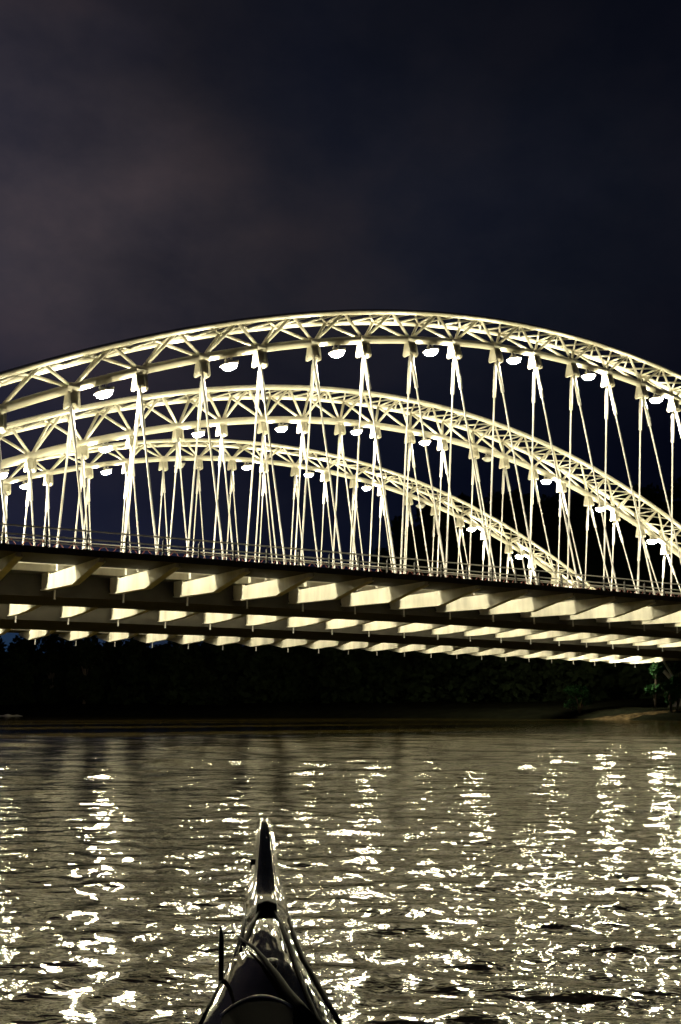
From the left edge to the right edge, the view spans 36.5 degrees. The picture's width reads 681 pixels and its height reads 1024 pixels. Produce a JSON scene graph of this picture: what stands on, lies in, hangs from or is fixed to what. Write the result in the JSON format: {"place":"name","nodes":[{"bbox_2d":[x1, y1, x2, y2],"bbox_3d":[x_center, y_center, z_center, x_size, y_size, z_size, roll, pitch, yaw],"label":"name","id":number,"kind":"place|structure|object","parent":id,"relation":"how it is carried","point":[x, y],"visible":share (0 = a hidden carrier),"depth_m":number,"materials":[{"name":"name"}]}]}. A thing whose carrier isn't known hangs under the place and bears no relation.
{"place":"outdoors","nodes":[
{"label":"outdoors","id":0,"kind":"place"},
{"bbox_2d":[0,716,680,1023],"bbox_3d":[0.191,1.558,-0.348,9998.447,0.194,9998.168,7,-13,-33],"label":"water","id":1,"kind":"structure","parent":0,"point":[472,871],"depth_m":10.98,"materials":[{"name":"grey liquid"}]},
{"bbox_2d":[198,816,341,1023],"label":"wooden boat","id":2,"kind":"object","parent":1,"relation":"on","point":[248,990],"visible":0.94,"depth_m":4.51,"materials":[{"name":"brown wood"}]},
{"bbox_2d":[235,928,318,1023],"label":"boat pole","id":3,"kind":"object","parent":2,"relation":"on","point":[305,1013],"visible":1,"depth_m":4.13,"materials":[{"name":"black paint"}]},
{"bbox_2d":[0,697,680,719],"bbox_3d":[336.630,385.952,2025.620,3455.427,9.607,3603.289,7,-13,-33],"label":"bank","id":4,"kind":"structure","parent":0,"point":[514,710],"depth_m":221.81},
{"bbox_2d":[37,654,67,703],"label":"tree","id":5,"kind":"object","parent":4,"relation":"on","point":[53,683],"visible":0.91,"depth_m":306.43,"materials":[{"name":"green plant"}]},
{"bbox_2d":[65,639,106,703],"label":"tree","id":6,"kind":"object","parent":4,"relation":"on","point":[83,687],"visible":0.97,"depth_m":294.33,"materials":[{"name":"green plant"}]},
{"bbox_2d":[0,309,680,706],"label":"bridge","id":7,"kind":"structure","parent":4,"relation":"on","point":[124,593],"depth_m":98.02,"materials":[{"name":"white metal"}]},
{"bbox_2d":[2,468,8,478],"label":"hanging lamp","id":8,"kind":"object","parent":7,"relation":"hanging from","point":[5,473],"visible":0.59,"depth_m":95.85,"materials":[{"name":"glass"}]},
{"bbox_2d":[19,480,27,488],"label":"hanging lamp","id":9,"kind":"object","parent":7,"relation":"hanging from","point":[24,485],"visible":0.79,"depth_m":124.01,"materials":[{"name":"glass"}]},
{"bbox_2d":[94,383,114,398],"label":"hanging lamp","id":10,"kind":"object","parent":7,"relation":"hanging from","point":[102,392],"visible":1,"depth_m":73.95,"materials":[{"name":"glass"}]},
{"bbox_2d":[98,442,112,451],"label":"hanging lamp","id":11,"kind":"object","parent":7,"relation":"hanging from","point":[107,447],"visible":1,"depth_m":101.76,"materials":[{"name":"glass"}]},
{"bbox_2d":[100,466,111,474],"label":"hanging lamp","id":12,"kind":"object","parent":7,"relation":"hanging from","point":[106,471],"visible":1,"depth_m":130.06,"materials":[{"name":"glass"}]},
{"bbox_2d":[191,427,205,436],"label":"hanging lamp","id":13,"kind":"object","parent":7,"relation":"hanging from","point":[201,432],"visible":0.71,"depth_m":107.76,"materials":[{"name":"glass"}]},
{"bbox_2d":[220,357,238,370],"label":"hanging lamp","id":14,"kind":"object","parent":7,"relation":"hanging from","point":[229,365],"visible":1,"depth_m":80.03,"materials":[{"name":"glass"}]},
{"bbox_2d":[241,462,251,469],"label":"hanging lamp","id":15,"kind":"object","parent":7,"relation":"hanging from","point":[247,466],"visible":1,"depth_m":141.36,"materials":[{"name":"glass"}]},
{"bbox_2d":[275,423,287,431],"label":"hanging lamp","id":16,"kind":"object","parent":7,"relation":"hanging from","point":[282,427],"visible":1,"depth_m":113.45,"materials":[{"name":"glass"}]},
{"bbox_2d":[304,470,313,476],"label":"hanging lamp","id":17,"kind":"object","parent":7,"relation":"hanging from","point":[310,473],"visible":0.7,"depth_m":146.80,"materials":[{"name":"glass"}]},
{"bbox_2d":[328,345,345,357],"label":"hanging lamp","id":18,"kind":"object","parent":7,"relation":"hanging from","point":[336,352],"visible":1,"depth_m":86.00,"materials":[{"name":"glass"}]},
{"bbox_2d":[350,426,362,434],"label":"hanging lamp","id":19,"kind":"object","parent":7,"relation":"hanging from","point":[354,431],"visible":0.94,"depth_m":119.10,"materials":[{"name":"glass"}]},
{"bbox_2d":[362,483,371,489],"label":"hanging lamp","id":20,"kind":"object","parent":7,"relation":"hanging from","point":[366,487],"visible":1,"depth_m":152.01,"materials":[{"name":"glass"}]},
{"bbox_2d":[416,502,425,508],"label":"hanging lamp","id":21,"kind":"object","parent":7,"relation":"hanging from","point":[422,504],"visible":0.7,"depth_m":157.10,"materials":[{"name":"paint"}]},
{"bbox_2d":[419,437,430,444],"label":"hanging lamp","id":22,"kind":"object","parent":7,"relation":"hanging from","point":[428,441],"visible":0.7,"depth_m":124.51,"materials":[{"name":"glass"}]},
{"bbox_2d":[423,344,438,355],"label":"hanging lamp","id":23,"kind":"object","parent":7,"relation":"hanging from","point":[431,350],"visible":1,"depth_m":91.75,"materials":[{"name":"glass"}]},
{"bbox_2d":[482,453,493,461],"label":"hanging lamp","id":24,"kind":"object","parent":7,"relation":"hanging from","point":[487,458],"visible":0.98,"depth_m":129.68,"materials":[{"name":"glass"}]},
{"bbox_2d":[506,352,521,363],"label":"hanging lamp","id":25,"kind":"object","parent":7,"relation":"hanging from","point":[514,359],"visible":1,"depth_m":97.32,"materials":[{"name":"glass"}]},
{"bbox_2d":[515,552,523,558],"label":"hanging lamp","id":26,"kind":"object","parent":7,"relation":"hanging from","point":[518,556],"visible":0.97,"depth_m":166.73,"materials":[{"name":"paint"}]},
{"bbox_2d":[541,476,551,483],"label":"hanging lamp","id":27,"kind":"object","parent":7,"relation":"hanging from","point":[547,480],"visible":1,"depth_m":134.75,"materials":[{"name":"glass"}]},
{"bbox_2d":[581,369,595,379],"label":"hanging lamp","id":28,"kind":"object","parent":7,"relation":"hanging from","point":[589,375],"visible":1,"depth_m":102.72,"materials":[{"name":"glass"}]},
{"bbox_2d":[595,505,603,511],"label":"hanging lamp","id":29,"kind":"object","parent":7,"relation":"hanging from","point":[597,508],"visible":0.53,"depth_m":139.66,"materials":[{"name":"glass"}]},
{"bbox_2d":[646,536,656,543],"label":"hanging lamp","id":30,"kind":"object","parent":7,"relation":"hanging from","point":[650,540],"visible":1,"depth_m":144.34,"materials":[{"name":"glass"}]},
{"bbox_2d":[649,392,663,402],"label":"hanging lamp","id":31,"kind":"object","parent":7,"relation":"hanging from","point":[656,398],"visible":1,"depth_m":107.94,"materials":[{"name":"glass"}]},
{"bbox_2d":[0,476,680,704],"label":"wood","id":32,"kind":"object","parent":4,"relation":"on","point":[499,679],"visible":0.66,"depth_m":276.21,"materials":[{"name":"green plant"}]},
{"bbox_2d":[563,684,592,713],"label":"shrub","id":33,"kind":"object","parent":4,"relation":"on","point":[577,692],"visible":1,"depth_m":178.74,"materials":[{"name":"green plant"}]},
{"bbox_2d":[644,661,664,708],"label":"tree","id":34,"kind":"object","parent":4,"relation":"on","point":[657,668],"visible":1,"depth_m":173.23,"materials":[{"name":"green plant"}]},
{"bbox_2d":[661,680,677,711],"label":"shrub","id":35,"kind":"object","parent":4,"relation":"on","point":[668,687],"visible":1,"depth_m":167.12,"materials":[{"name":"green plant"}]},
{"bbox_2d":[663,658,680,677],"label":"support frame","id":36,"kind":"object","parent":4,"relation":"on","point":[667,667],"visible":0.29,"depth_m":176.09,"materials":[{"name":"black metal"}]},
{"bbox_2d":[0,501,680,701],"bbox_3d":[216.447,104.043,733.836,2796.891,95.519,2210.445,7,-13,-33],"label":"hills","id":37,"kind":"structure","parent":0,"point":[594,564],"depth_m":377.55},
{"bbox_2d":[0,0,680,652],"label":"sky","id":38,"kind":"structure","parent":0,"point":[165,165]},
{"bbox_2d":[594,709,680,719],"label":"shore","id":39,"kind":"structure","parent":0,"point":[625,716],"depth_m":169.21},
{"bbox_2d":[668,661,680,708],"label":"shrub","id":40,"kind":"object","parent":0,"point":[675,681],"visible":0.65,"depth_m":170.21,"materials":[{"name":"green plant"}]}
]}

